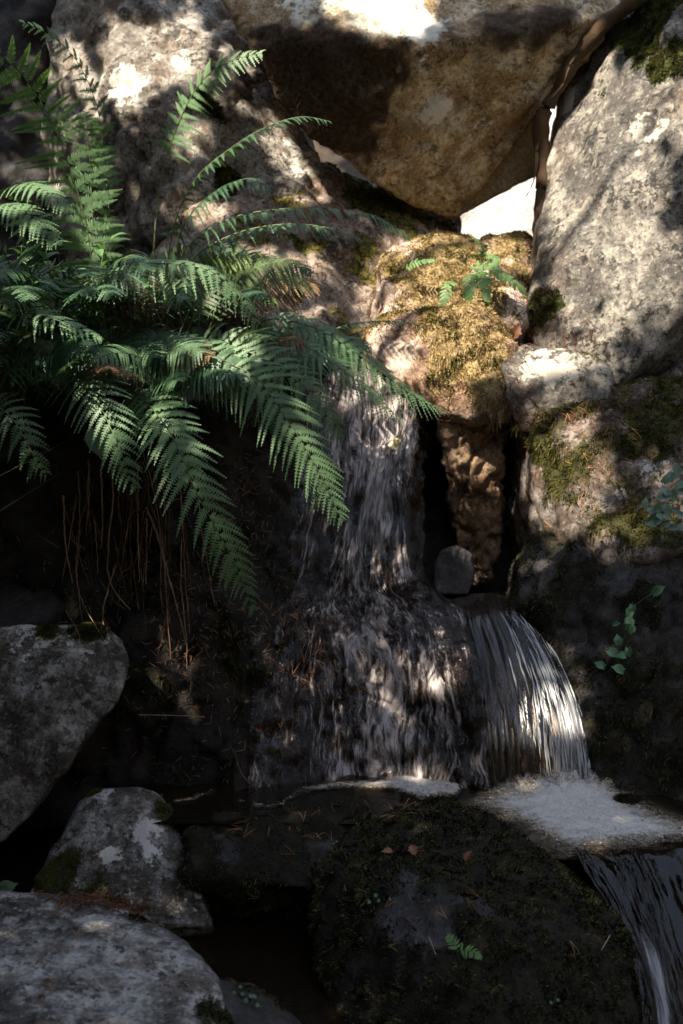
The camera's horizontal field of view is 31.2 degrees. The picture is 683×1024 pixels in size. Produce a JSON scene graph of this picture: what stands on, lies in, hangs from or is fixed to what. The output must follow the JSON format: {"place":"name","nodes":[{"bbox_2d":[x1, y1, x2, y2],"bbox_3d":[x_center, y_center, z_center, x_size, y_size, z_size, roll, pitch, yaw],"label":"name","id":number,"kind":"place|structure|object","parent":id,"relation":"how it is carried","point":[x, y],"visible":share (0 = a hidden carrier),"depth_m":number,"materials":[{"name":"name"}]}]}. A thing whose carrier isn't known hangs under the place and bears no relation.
{"place":"outdoors","nodes":[
{"label":"outdoors","id":0,"kind":"place"},
{"bbox_2d":[0,841,573,1023],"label":"pool water","id":1,"kind":"structure","parent":0,"point":[275,954],"depth_m":2.88,"materials":[{"name":"black liquid"}]},
{"bbox_2d":[0,140,602,897],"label":"ground","id":2,"kind":"structure","parent":0,"point":[328,154],"depth_m":6.59,"materials":[{"name":"soil"}]},
{"bbox_2d":[0,0,59,334],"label":"boulder","id":3,"kind":"object","parent":2,"relation":"on","point":[15,148],"visible":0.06,"depth_m":5.10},
{"bbox_2d":[0,584,64,626],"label":"rock","id":4,"kind":"object","parent":2,"relation":"on","point":[20,604],"visible":0.06,"depth_m":3.38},
{"bbox_2d":[0,286,140,510],"bbox_3d":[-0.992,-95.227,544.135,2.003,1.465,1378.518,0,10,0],"label":"fern","id":5,"kind":"object","parent":2,"relation":"on","point":[63,354],"visible":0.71,"depth_m":3.06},
{"bbox_2d":[5,238,41,331],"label":"herb","id":6,"kind":"object","parent":5,"relation":"on","point":[25,268],"visible":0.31,"depth_m":3.11,"materials":[{"name":"green plant"}]},
{"bbox_2d":[0,281,49,371],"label":"herb","id":7,"kind":"object","parent":5,"relation":"on","point":[3,313],"visible":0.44,"depth_m":3.11,"materials":[{"name":"green plant"}]},
{"bbox_2d":[33,240,71,318],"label":"herb","id":8,"kind":"object","parent":5,"relation":"on","point":[47,262],"visible":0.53,"depth_m":3.22,"materials":[{"name":"green plant"}]},
{"bbox_2d":[75,232,128,327],"bbox_3d":[-0.652,-0.622,3.311,0.128,0.264,0.126,9,14,43],"label":"herb","id":9,"kind":"object","parent":5,"relation":"on","point":[100,252],"visible":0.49,"depth_m":3.29,"materials":[{"name":"green plant"}]},
{"bbox_2d":[0,891,234,1023],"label":"boulder","id":10,"kind":"object","parent":2,"relation":"on","point":[172,978],"visible":0.98,"depth_m":2.37,"materials":[{"name":"grey stone"}]},
{"bbox_2d":[0,880,17,890],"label":"broad leaf","id":11,"kind":"object","parent":10,"relation":"on","point":[6,885],"visible":0.91,"depth_m":2.76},
{"bbox_2d":[27,886,166,921],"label":"needle litter","id":12,"kind":"object","parent":10,"relation":"on","point":[92,897],"visible":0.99,"depth_m":2.60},
{"bbox_2d":[30,787,213,936],"bbox_3d":[-0.554,0.952,3.130,0.491,0.470,0.507,0,10,0],"label":"boulder","id":13,"kind":"object","parent":2,"relation":"on","point":[128,841],"visible":0.65,"depth_m":3.00,"materials":[{"name":"grey stone"}]},
{"bbox_2d":[0,373,311,848],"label":"bank rock","id":14,"kind":"object","parent":2,"relation":"on","point":[27,520],"visible":0.47,"depth_m":3.42,"materials":[{"name":"stone"}]},
{"bbox_2d":[0,622,128,842],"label":"boulder","id":15,"kind":"object","parent":14,"relation":"on","point":[49,725],"visible":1,"depth_m":3.06,"materials":[{"name":"grey stone"}]},
{"bbox_2d":[62,495,72,582],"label":"dry stem","id":16,"kind":"object","parent":14,"relation":"hanging from","point":[63,502],"visible":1,"depth_m":3.40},
{"bbox_2d":[61,495,85,583],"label":"dry stem","id":17,"kind":"object","parent":14,"relation":"hanging from","point":[69,537],"visible":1,"depth_m":3.40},
{"bbox_2d":[65,509,89,585],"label":"dry stem","id":18,"kind":"object","parent":14,"relation":"hanging from","point":[75,544],"visible":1,"depth_m":3.42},
{"bbox_2d":[76,471,80,565],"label":"dry stem","id":19,"kind":"object","parent":14,"relation":"hanging from","point":[79,511],"visible":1,"depth_m":3.41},
{"bbox_2d":[72,516,86,598],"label":"dry stem","id":20,"kind":"object","parent":14,"relation":"hanging from","point":[77,547],"visible":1,"depth_m":3.42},
{"bbox_2d":[80,460,89,534],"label":"dry stem","id":21,"kind":"object","parent":14,"relation":"hanging from","point":[88,499],"visible":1,"depth_m":3.41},
{"bbox_2d":[76,458,95,533],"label":"dry stem","id":22,"kind":"object","parent":14,"relation":"hanging from","point":[85,483],"visible":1,"depth_m":3.40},
{"bbox_2d":[75,555,99,632],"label":"dry stem","id":23,"kind":"object","parent":14,"relation":"hanging from","point":[79,594],"visible":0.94,"depth_m":3.28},
{"bbox_2d":[86,463,92,558],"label":"dry stem","id":24,"kind":"object","parent":14,"relation":"hanging from","point":[88,509],"visible":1,"depth_m":3.41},
{"bbox_2d":[93,520,98,573],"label":"dry stem","id":25,"kind":"object","parent":14,"relation":"hanging from","point":[96,545],"visible":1,"depth_m":3.41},
{"bbox_2d":[90,510,109,575],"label":"dry stem","id":26,"kind":"object","parent":14,"relation":"hanging from","point":[99,537],"visible":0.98,"depth_m":3.40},
{"bbox_2d":[86,540,114,625],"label":"dry stem","id":27,"kind":"object","parent":14,"relation":"hanging from","point":[92,585],"visible":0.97,"depth_m":3.38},
{"bbox_2d":[99,468,102,548],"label":"dry stem","id":28,"kind":"object","parent":14,"relation":"hanging from","point":[100,469],"visible":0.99,"depth_m":3.41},
{"bbox_2d":[102,563,115,641],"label":"dry stem","id":29,"kind":"object","parent":14,"relation":"hanging from","point":[113,572],"visible":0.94,"depth_m":3.33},
{"bbox_2d":[109,492,124,602],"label":"dry stem","id":30,"kind":"object","parent":14,"relation":"hanging from","point":[120,542],"visible":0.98,"depth_m":3.40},
{"bbox_2d":[0,20,235,356],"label":"fern","id":31,"kind":"object","parent":14,"relation":"on","point":[50,288],"visible":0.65,"depth_m":3.23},
{"bbox_2d":[15,214,62,279],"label":"herb","id":32,"kind":"object","parent":31,"relation":"on","point":[48,255],"visible":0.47,"depth_m":3.31,"materials":[{"name":"green plant"}]},
{"bbox_2d":[106,467,129,609],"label":"dry stem","id":33,"kind":"object","parent":14,"relation":"hanging from","point":[111,468],"visible":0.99,"depth_m":3.39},
{"bbox_2d":[117,469,123,553],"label":"dry stem","id":34,"kind":"object","parent":14,"relation":"hanging from","point":[119,506],"visible":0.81,"depth_m":3.41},
{"bbox_2d":[113,536,129,596],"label":"dry stem","id":35,"kind":"object","parent":14,"relation":"hanging from","point":[123,580],"visible":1,"depth_m":3.40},
{"bbox_2d":[119,494,127,554],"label":"dry stem","id":36,"kind":"object","parent":14,"relation":"hanging from","point":[124,525],"visible":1,"depth_m":3.40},
{"bbox_2d":[120,484,127,577],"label":"dry stem","id":37,"kind":"object","parent":14,"relation":"hanging from","point":[124,530],"visible":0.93,"depth_m":3.40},
{"bbox_2d":[117,493,132,624],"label":"dry stem","id":38,"kind":"object","parent":14,"relation":"hanging from","point":[122,563],"visible":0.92,"depth_m":3.38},
{"bbox_2d":[110,510,144,605],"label":"dry stem","id":39,"kind":"object","parent":14,"relation":"hanging from","point":[143,511],"visible":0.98,"depth_m":3.40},
{"bbox_2d":[129,549,138,610],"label":"dry stem","id":40,"kind":"object","parent":14,"relation":"hanging from","point":[133,573],"visible":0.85,"depth_m":3.38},
{"bbox_2d":[124,475,146,569],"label":"dry stem","id":41,"kind":"object","parent":14,"relation":"hanging from","point":[139,507],"visible":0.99,"depth_m":3.40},
{"bbox_2d":[134,479,140,561],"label":"dry stem","id":42,"kind":"object","parent":14,"relation":"hanging from","point":[138,518],"visible":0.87,"depth_m":3.38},
{"bbox_2d":[137,465,139,580],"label":"dry stem","id":43,"kind":"object","parent":14,"relation":"hanging from","point":[137,520],"visible":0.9,"depth_m":3.38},
{"bbox_2d":[140,461,149,581],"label":"dry stem","id":44,"kind":"object","parent":14,"relation":"hanging from","point":[146,513],"visible":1,"depth_m":3.38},
{"bbox_2d":[145,519,147,583],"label":"dry stem","id":45,"kind":"object","parent":14,"relation":"hanging from","point":[146,548],"visible":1,"depth_m":3.38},
{"bbox_2d":[142,470,156,629],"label":"dry stem","id":46,"kind":"object","parent":14,"relation":"hanging from","point":[147,552],"visible":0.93,"depth_m":3.36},
{"bbox_2d":[140,462,169,649],"bbox_3d":[-0.504,0.121,3.365,0.025,0.499,0.222,-5,11,-26],"label":"dry stem","id":47,"kind":"object","parent":14,"relation":"hanging from","point":[159,546],"visible":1,"depth_m":3.38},
{"bbox_2d":[143,453,171,663],"bbox_3d":[-0.501,0.128,3.366,0.019,0.557,0.249,-4,11,-22],"label":"dry stem","id":48,"kind":"object","parent":14,"relation":"hanging from","point":[162,544],"visible":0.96,"depth_m":3.36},
{"bbox_2d":[150,462,169,661],"bbox_3d":[-0.497,0.128,3.358,0.043,0.532,0.208,-2,10,-9],"label":"dry stem","id":49,"kind":"object","parent":14,"relation":"hanging from","point":[165,558],"visible":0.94,"depth_m":3.37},
{"bbox_2d":[152,507,168,615],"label":"dry stem","id":50,"kind":"object","parent":14,"relation":"hanging from","point":[160,560],"visible":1,"depth_m":3.35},
{"bbox_2d":[159,506,169,609],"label":"dry stem","id":51,"kind":"object","parent":14,"relation":"hanging from","point":[169,549],"visible":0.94,"depth_m":3.35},
{"bbox_2d":[145,507,185,643],"bbox_3d":[-0.484,0.176,3.362,0.010,0.359,0.200,-8,13,-38],"label":"dry stem","id":52,"kind":"object","parent":14,"relation":"hanging from","point":[148,513],"visible":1,"depth_m":3.35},
{"bbox_2d":[162,485,170,622],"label":"dry stem","id":53,"kind":"object","parent":14,"relation":"hanging from","point":[164,546],"visible":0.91,"depth_m":3.36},
{"bbox_2d":[138,714,204,716],"bbox_3d":[-0.460,0.549,3.299,0.182,0.009,0.015,1,10,5],"label":"straw","id":54,"kind":"object","parent":14,"relation":"on","point":[166,715],"visible":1,"depth_m":3.30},
{"bbox_2d":[1,308,348,616],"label":"fern","id":55,"kind":"object","parent":14,"relation":"on","point":[232,371],"visible":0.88,"depth_m":3.06,"materials":[{"name":"plant"}]},
{"bbox_2d":[86,426,108,458],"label":"broad leaf","id":56,"kind":"object","parent":55,"relation":"hanging from","point":[95,446],"visible":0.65,"depth_m":3.05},
{"bbox_2d":[78,298,121,347],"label":"herb","id":57,"kind":"object","parent":55,"relation":"on","point":[109,330],"visible":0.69,"depth_m":3.21,"materials":[{"name":"green plant"}]},
{"bbox_2d":[108,426,124,450],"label":"broad leaf","id":58,"kind":"object","parent":55,"relation":"attached to","point":[117,440],"visible":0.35,"depth_m":3.07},
{"bbox_2d":[130,461,153,603],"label":"dry stem","id":59,"kind":"object","parent":55,"relation":"hanging from","point":[130,519],"visible":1,"depth_m":3.36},
{"bbox_2d":[126,268,166,328],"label":"herb","id":60,"kind":"object","parent":55,"relation":"on","point":[136,317],"visible":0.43,"depth_m":3.35,"materials":[{"name":"green plant"}]},
{"bbox_2d":[190,298,230,341],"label":"herb","id":61,"kind":"object","parent":55,"relation":"on","point":[217,325],"visible":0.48,"depth_m":3.40,"materials":[{"name":"green plant"}]},
{"bbox_2d":[178,475,187,670],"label":"dry stem","id":62,"kind":"object","parent":14,"relation":"hanging from","point":[181,570],"visible":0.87,"depth_m":3.37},
{"bbox_2d":[181,503,189,633],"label":"dry stem","id":63,"kind":"object","parent":14,"relation":"hanging from","point":[185,572],"visible":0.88,"depth_m":3.36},
{"bbox_2d":[11,392,365,839],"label":"needle litter","id":64,"kind":"object","parent":14,"relation":"on","point":[199,613],"visible":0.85,"depth_m":3.37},
{"bbox_2d":[185,523,191,592],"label":"dry stem","id":65,"kind":"object","parent":14,"relation":"hanging from","point":[187,557],"visible":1,"depth_m":3.38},
{"bbox_2d":[184,507,219,616],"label":"dry stem","id":66,"kind":"object","parent":14,"relation":"hanging from","point":[200,559],"visible":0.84,"depth_m":3.40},
{"bbox_2d":[192,479,214,604],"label":"dry stem","id":67,"kind":"object","parent":14,"relation":"hanging from","point":[205,550],"visible":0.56,"depth_m":3.40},
{"bbox_2d":[40,0,324,378],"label":"boulder","id":68,"kind":"object","parent":2,"relation":"on","point":[143,60],"visible":0.45,"depth_m":4.52,"materials":[{"name":"stone"}]},
{"bbox_2d":[33,50,410,342],"bbox_3d":[-0.467,-0.879,3.458,0.899,0.805,1.042,-7,12,-33],"label":"fern","id":69,"kind":"object","parent":2,"relation":"on","point":[171,290],"visible":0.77,"depth_m":3.36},
{"bbox_2d":[219,976,300,1023],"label":"rock","id":70,"kind":"object","parent":2,"relation":"on","point":[270,1009],"visible":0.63,"depth_m":2.40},
{"bbox_2d":[233,984,244,995],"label":"seedling","id":71,"kind":"object","parent":70,"relation":"on","point":[241,993],"visible":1,"depth_m":2.41,"materials":[{"name":"green plant"}]},
{"bbox_2d":[244,994,259,1006],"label":"seedling","id":72,"kind":"object","parent":70,"relation":"on","point":[252,996],"visible":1,"depth_m":2.39,"materials":[{"name":"green plant"}]},
{"bbox_2d":[173,798,371,919],"bbox_3d":[-0.158,0.970,3.164,0.523,0.469,0.564,0,10,0],"label":"rock","id":73,"kind":"object","parent":2,"relation":"on","point":[229,872],"visible":0.46,"depth_m":2.97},
{"bbox_2d":[121,240,448,427],"bbox_3d":[-0.164,-0.508,3.473,0.915,0.522,0.625,3,10,16],"label":"fern","id":74,"kind":"object","parent":2,"relation":"on","point":[328,350],"visible":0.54,"depth_m":3.38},
{"bbox_2d":[151,161,461,402],"bbox_3d":[0.021,-0.584,4.781,1.646,1.564,1.210,-5,11,-25],"label":"boulder","id":75,"kind":"object","parent":2,"relation":"on","point":[369,197],"visible":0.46,"depth_m":4.34,"materials":[{"name":"stone"}]},
{"bbox_2d":[190,36,404,324],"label":"needle litter","id":76,"kind":"object","parent":75,"relation":"on","point":[316,263],"visible":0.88,"depth_m":4.41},
{"bbox_2d":[221,0,620,218],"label":"boulder","id":77,"kind":"object","parent":75,"relation":"on","point":[430,105],"visible":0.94,"depth_m":4.27,"materials":[{"name":"stone"}]},
{"bbox_2d":[463,121,535,213],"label":"boulder","id":78,"kind":"object","parent":77,"relation":"on","point":[516,166],"visible":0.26,"depth_m":4.70,"materials":[{"name":"beige stone"}]},
{"bbox_2d":[231,361,509,790],"bbox_3d":[0.013,0.281,3.859,0.932,1.463,1.480,0,10,0],"label":"waterfall rock","id":79,"kind":"object","parent":2,"relation":"on","point":[463,680],"visible":0.58,"depth_m":3.52,"materials":[{"name":"stone"}]},
{"bbox_2d":[254,723,262,733],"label":"dead leaf","id":80,"kind":"object","parent":79,"relation":"on","point":[258,728],"visible":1,"depth_m":3.34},
{"bbox_2d":[290,612,300,619],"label":"dead leaf","id":81,"kind":"object","parent":79,"relation":"on","point":[296,615],"visible":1,"depth_m":3.52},
{"bbox_2d":[249,366,513,787],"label":"waterfall water","id":82,"kind":"structure","parent":79,"relation":"on","point":[386,709],"depth_m":3.64,"materials":[{"name":"clear liquid"}]},
{"bbox_2d":[388,435,399,449],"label":"yellow leaf","id":83,"kind":"object","parent":79,"relation":"on","point":[394,442],"visible":1,"depth_m":3.87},
{"bbox_2d":[362,229,532,450],"bbox_3d":[0.419,-0.429,4.325,0.726,1.157,1.108,0,10,0],"label":"boulder","id":84,"kind":"object","parent":2,"relation":"on","point":[433,352],"visible":0.54,"depth_m":3.95,"materials":[{"name":"stone"}]},
{"bbox_2d":[404,258,434,272],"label":"fern","id":85,"kind":"object","parent":84,"relation":"on","point":[423,261],"visible":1,"depth_m":4.08,"materials":[{"name":"green plant"}]},
{"bbox_2d":[438,279,457,306],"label":"fern","id":86,"kind":"object","parent":84,"relation":"on","point":[446,298],"visible":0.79,"depth_m":4.02,"materials":[{"name":"green plant"}]},
{"bbox_2d":[469,234,499,263],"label":"fern","id":87,"kind":"object","parent":84,"relation":"on","point":[495,260],"visible":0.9,"depth_m":4.26,"materials":[{"name":"green plant"}]},
{"bbox_2d":[462,261,527,302],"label":"fern","id":88,"kind":"object","parent":84,"relation":"on","point":[469,290],"visible":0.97,"depth_m":4.02,"materials":[{"name":"green plant"}]},
{"bbox_2d":[357,262,634,374],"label":"needle litter","id":89,"kind":"object","parent":84,"relation":"on","point":[509,344],"visible":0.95,"depth_m":3.95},
{"bbox_2d":[510,320,521,338],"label":"dead leaf","id":90,"kind":"object","parent":89,"relation":"on","point":[515,331],"visible":0.8,"depth_m":4.05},
{"bbox_2d":[419,427,513,595],"bbox_3d":[0.523,0.036,4.508,0.619,0.836,0.843,0,10,0],"label":"bank rock","id":91,"kind":"object","parent":2,"relation":"on","point":[433,472],"visible":0.05,"depth_m":4.23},
{"bbox_2d":[501,342,614,432],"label":"boulder","id":92,"kind":"object","parent":91,"relation":"on","point":[544,374],"visible":0.62,"depth_m":3.79,"materials":[{"name":"stone"}]},
{"bbox_2d":[304,795,640,1023],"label":"boulder","id":93,"kind":"object","parent":2,"relation":"on","point":[527,917],"visible":0.94,"depth_m":2.64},
{"bbox_2d":[367,893,379,903],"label":"seedling","id":94,"kind":"object","parent":93,"relation":"on","point":[375,895],"visible":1,"depth_m":2.71,"materials":[{"name":"green plant"}]},
{"bbox_2d":[381,847,395,852],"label":"dead leaf","id":95,"kind":"object","parent":93,"relation":"on","point":[387,850],"visible":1,"depth_m":2.85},
{"bbox_2d":[408,845,417,857],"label":"dead leaf","id":96,"kind":"object","parent":93,"relation":"on","point":[413,849],"visible":1,"depth_m":2.83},
{"bbox_2d":[444,933,482,959],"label":"fern","id":97,"kind":"object","parent":93,"relation":"on","point":[479,956],"visible":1,"depth_m":2.53,"materials":[{"name":"green plant"}]},
{"bbox_2d":[463,851,472,863],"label":"dead leaf","id":98,"kind":"object","parent":93,"relation":"on","point":[467,855],"visible":1,"depth_m":2.78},
{"bbox_2d":[441,593,569,784],"bbox_3d":[0.521,0.627,3.710,0.526,0.754,0.993,0,10,0],"label":"boulder","id":99,"kind":"object","parent":2,"relation":"on","point":[537,742],"visible":0.27,"depth_m":3.47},
{"bbox_2d":[433,546,474,594],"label":"boulder","id":100,"kind":"object","parent":99,"relation":"on","point":[454,570],"visible":0.99,"depth_m":3.72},
{"bbox_2d":[436,415,509,586],"bbox_3d":[0.418,-0.082,4.036,0.270,0.665,0.226,0,10,0],"label":"rock","id":101,"kind":"object","parent":99,"relation":"on","point":[476,502],"visible":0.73,"depth_m":3.96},
{"bbox_2d":[460,108,555,239],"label":"boulder","id":102,"kind":"object","parent":2,"relation":"on","point":[510,210],"visible":0.01,"depth_m":5.61,"materials":[{"name":"white stone"}]},
{"bbox_2d":[504,529,682,800],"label":"boulder","id":103,"kind":"object","parent":2,"relation":"on","point":[570,603],"visible":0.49,"depth_m":3.40,"materials":[{"name":"stone"}]},
{"bbox_2d":[504,374,682,565],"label":"boulder","id":104,"kind":"object","parent":103,"relation":"on","point":[610,529],"visible":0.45,"depth_m":3.64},
{"bbox_2d":[412,364,677,520],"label":"needle litter","id":105,"kind":"object","parent":104,"relation":"on","point":[522,404],"visible":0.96,"depth_m":3.77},
{"bbox_2d":[594,585,665,676],"bbox_3d":[0.795,0.322,3.356,0.183,0.239,0.100,-6,12,-30],"label":"vine","id":106,"kind":"object","parent":103,"relation":"hanging from","point":[629,622],"visible":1,"depth_m":3.35,"materials":[{"name":"green plant"}]},
{"bbox_2d":[641,462,682,532],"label":"shrub","id":107,"kind":"object","parent":103,"relation":"on","point":[655,518],"visible":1,"depth_m":3.06,"materials":[{"name":"green plant"}]},
{"bbox_2d":[525,0,682,383],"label":"boulder","id":108,"kind":"object","parent":2,"relation":"on","point":[607,246],"visible":0.72,"depth_m":4.03,"materials":[{"name":"stone"}]},
{"bbox_2d":[526,0,645,241],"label":"tree root","id":109,"kind":"object","parent":108,"relation":"on","point":[597,31],"visible":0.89,"depth_m":4.35,"materials":[{"name":"brown plant"}]},
{"bbox_2d":[660,362,682,377],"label":"boulder","id":110,"kind":"object","parent":2,"relation":"on","point":[677,370],"visible":0.01,"depth_m":3.96,"materials":[{"name":"grey stone"}]},
{"bbox_2d":[147,765,682,859],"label":"pool water","id":111,"kind":"structure","parent":0,"point":[220,797],"depth_m":3.20,"materials":[{"name":"black liquid"}]},
{"bbox_2d":[235,753,256,789],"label":"twig","id":112,"kind":"object","parent":111,"relation":"on","point":[246,780],"visible":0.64,"depth_m":3.27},
{"bbox_2d":[179,764,682,850],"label":"foam","id":113,"kind":"object","parent":111,"relation":"on","point":[570,805],"visible":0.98,"depth_m":3.14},
{"bbox_2d":[467,593,583,775],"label":"falling water","id":114,"kind":"structure","parent":111,"relation":"on","point":[569,721],"depth_m":3.38,"materials":[{"name":"grey liquid"}]},
{"bbox_2d":[575,848,682,1023],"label":"stream water","id":115,"kind":"structure","parent":0,"point":[642,893],"depth_m":2.73,"materials":[{"name":"grey liquid"}]}
]}

